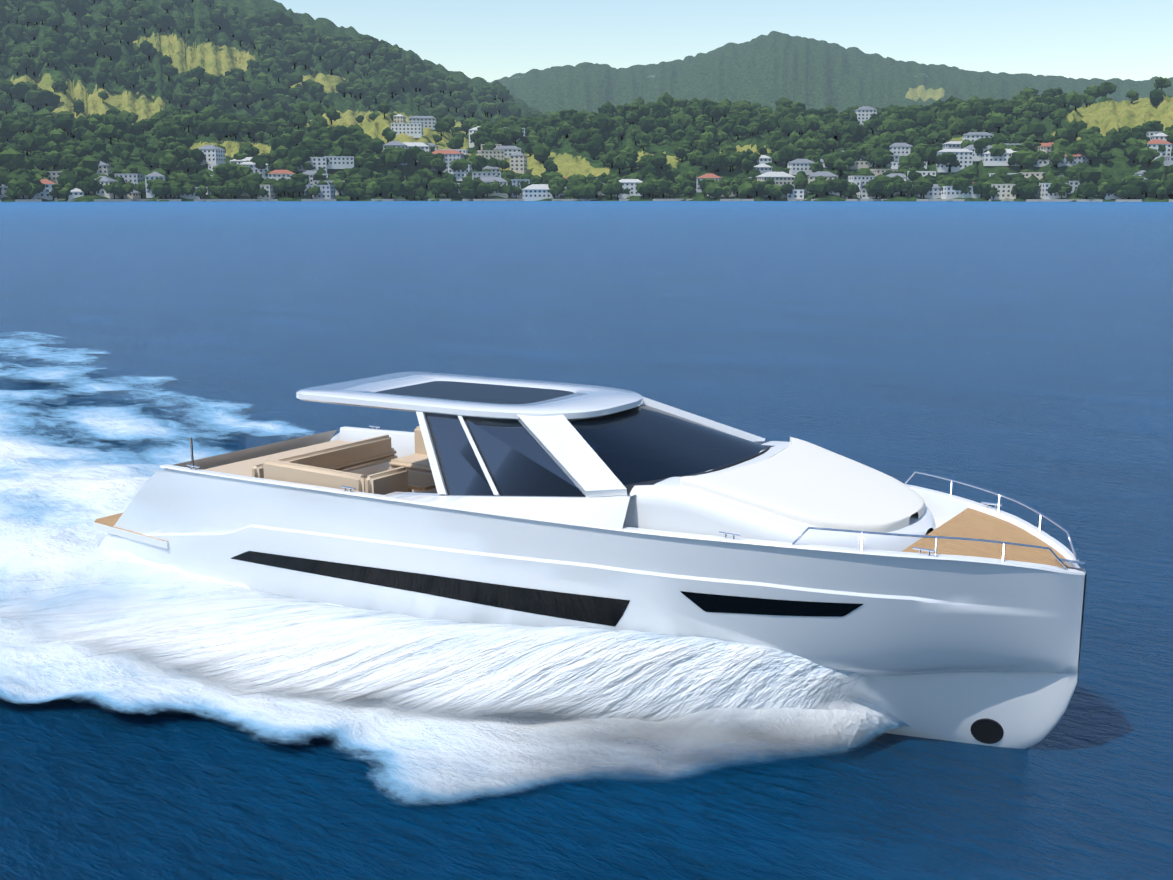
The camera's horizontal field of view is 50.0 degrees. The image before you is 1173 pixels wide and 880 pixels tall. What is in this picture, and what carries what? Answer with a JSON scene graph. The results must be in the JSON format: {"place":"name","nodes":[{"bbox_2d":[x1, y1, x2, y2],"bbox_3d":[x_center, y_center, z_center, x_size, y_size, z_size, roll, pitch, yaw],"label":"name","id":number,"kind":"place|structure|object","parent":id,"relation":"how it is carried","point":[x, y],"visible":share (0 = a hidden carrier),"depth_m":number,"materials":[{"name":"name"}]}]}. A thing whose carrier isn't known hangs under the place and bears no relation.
{"place":"outdoors","nodes":[
{"label":"outdoors","id":0,"kind":"place"},
{"bbox_2d":[0,201,1172,879],"bbox_3d":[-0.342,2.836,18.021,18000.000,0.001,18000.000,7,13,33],"label":"water","id":1,"kind":"structure","parent":0,"point":[1020,351],"depth_m":37.16,"materials":[{"name":"blue liquid"}]},
{"bbox_2d":[0,560,888,737],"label":"bow wave spray","id":2,"kind":"object","parent":1,"relation":"on","point":[271,643],"visible":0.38,"depth_m":14.92,"materials":[{"name":"white liquid"}]},
{"bbox_2d":[0,330,908,805],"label":"wake foam","id":3,"kind":"object","parent":1,"relation":"on","point":[56,502],"visible":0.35,"depth_m":16.96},
{"bbox_2d":[98,433,1086,748],"bbox_3d":[-0.881,1.878,18.202,15.300,3.110,4.244,7,13,33],"label":"hull","id":4,"kind":"object","parent":1,"relation":"on","point":[940,649],"visible":0.44,"depth_m":14.49,"materials":[{"name":"white plastic"}]},
{"bbox_2d":[94,513,168,548],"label":"swim platform","id":5,"kind":"structure","parent":4,"relation":"on","point":[106,524],"depth_m":20.36,"materials":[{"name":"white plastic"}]},
{"bbox_2d":[231,551,629,625],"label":"hull window","id":6,"kind":"structure","parent":4,"relation":"in","point":[596,610],"depth_m":16.07,"materials":[{"name":"black glass"}]},
{"bbox_2d":[160,426,1086,576],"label":"deck","id":7,"kind":"structure","parent":4,"relation":"on","point":[956,516],"depth_m":14.85,"materials":[{"name":"white plastic"}]},
{"bbox_2d":[190,437,194,468],"bbox_3d":[-5.986,0.220,19.088,0.065,0.520,0.065,-7,13,-33],"label":"flagpole","id":8,"kind":"object","parent":7,"relation":"on","point":[191,448],"visible":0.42,"depth_m":19.07,"materials":[{"name":"grey metal"}]},
{"bbox_2d":[203,426,436,494],"bbox_3d":[-2.374,0.283,18.978,7.030,1.880,3.710,7,13,33],"label":"cockpit seating","id":9,"kind":"object","parent":7,"relation":"on","point":[374,465],"visible":0.23,"depth_m":19.84,"materials":[{"name":"beige"}]},
{"bbox_2d":[385,397,764,528],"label":"top frames","id":10,"kind":"structure","parent":7,"relation":"on","point":[571,453],"depth_m":15.59,"materials":[{"name":"white"}]},
{"bbox_2d":[296,372,642,420],"bbox_3d":[-1.587,-0.598,18.198,5.000,0.328,2.640,7,13,33],"label":"hardtop","id":11,"kind":"object","parent":10,"relation":"on","point":[472,396],"visible":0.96,"depth_m":17.80,"materials":[{"name":"white plastic"}]},
{"bbox_2d":[425,413,585,496],"bbox_3d":[-0.217,0.028,17.384,3.140,0.952,3.684,7,13,33],"label":"side glass","id":12,"kind":"object","parent":10,"relation":"attached to","point":[518,459],"visible":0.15,"depth_m":16.19,"materials":[{"name":"blue glass"}]},
{"bbox_2d":[187,425,1085,568],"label":"mooring cleats","id":13,"kind":"object","parent":7,"relation":"on","point":[1073,563],"visible":0.77,"depth_m":13.87,"materials":[{"name":"silver metal"}]},
{"bbox_2d":[624,441,935,551],"bbox_3d":[2.227,0.743,15.850,4.290,0.915,3.715,7,13,33],"label":"coachroof","id":14,"kind":"object","parent":7,"relation":"on","point":[671,504],"visible":0.35,"depth_m":14.41,"materials":[{"name":"white plastic"}]},
{"bbox_2d":[569,404,763,484],"bbox_3d":[0.995,0.067,16.561,2.380,0.717,3.560,7,13,33],"label":"windshield","id":15,"kind":"object","parent":14,"relation":"on","point":[642,443],"visible":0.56,"depth_m":16.05,"materials":[{"name":"black glass"}]},
{"bbox_2d":[697,448,769,474],"bbox_3d":[1.679,0.371,16.153,0.781,0.319,3.610,7,13,33],"label":"windshield gasket","id":16,"kind":"object","parent":15,"relation":"attached to","point":[743,460],"visible":0.23,"depth_m":15.78,"materials":[{"name":"black rubber"}]},
{"bbox_2d":[680,436,924,532],"bbox_3d":[2.893,0.621,15.370,2.295,0.630,3.057,7,13,33],"label":"sunpad","id":17,"kind":"object","parent":14,"relation":"on","point":[802,481],"visible":0.98,"depth_m":14.92,"materials":[{"name":"white fabric"}]},
{"bbox_2d":[792,471,1077,569],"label":"bow rails","id":18,"kind":"object","parent":7,"relation":"on","point":[960,538],"visible":0.94,"depth_m":13.61,"materials":[{"name":"silver metal"}]},
{"bbox_2d":[680,591,862,616],"bbox_3d":[2.995,1.600,15.493,2.020,0.299,3.900,7,13,33],"label":"hull window","id":19,"kind":"structure","parent":4,"relation":"in","point":[726,604],"depth_m":14.09,"materials":[{"name":"black glass"}]},
{"bbox_2d":[970,718,1003,743],"bbox_3d":[4.738,3.298,14.633,0.345,0.345,0.683,7,13,33],"label":"bow thruster","id":20,"kind":"object","parent":4,"relation":"attached to","point":[987,731],"visible":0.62,"depth_m":14.41,"materials":[{"name":"black plastic"}]},
{"bbox_2d":[0,0,1172,201],"bbox_3d":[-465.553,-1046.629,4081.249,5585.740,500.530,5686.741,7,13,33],"label":"terrain","id":21,"kind":"structure","parent":0,"point":[771,68],"depth_m":1649.71,"materials":[{"name":"green plant"}]},
{"bbox_2d":[0,0,1172,199],"bbox_3d":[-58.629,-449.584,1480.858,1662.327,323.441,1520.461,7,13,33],"label":"trees","id":22,"kind":"object","parent":21,"relation":"on","point":[47,130],"visible":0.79,"depth_m":1062.54,"materials":[{"name":"green plant"}]},
{"bbox_2d":[0,106,1172,201],"bbox_3d":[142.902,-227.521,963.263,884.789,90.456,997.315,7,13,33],"label":"buildings","id":23,"kind":"structure","parent":21,"relation":"on","point":[415,126],"depth_m":953.99,"materials":[{"name":"grey"}]},
{"bbox_2d":[275,0,1172,81],"label":"sky","id":24,"kind":"structure","parent":0,"point":[490,40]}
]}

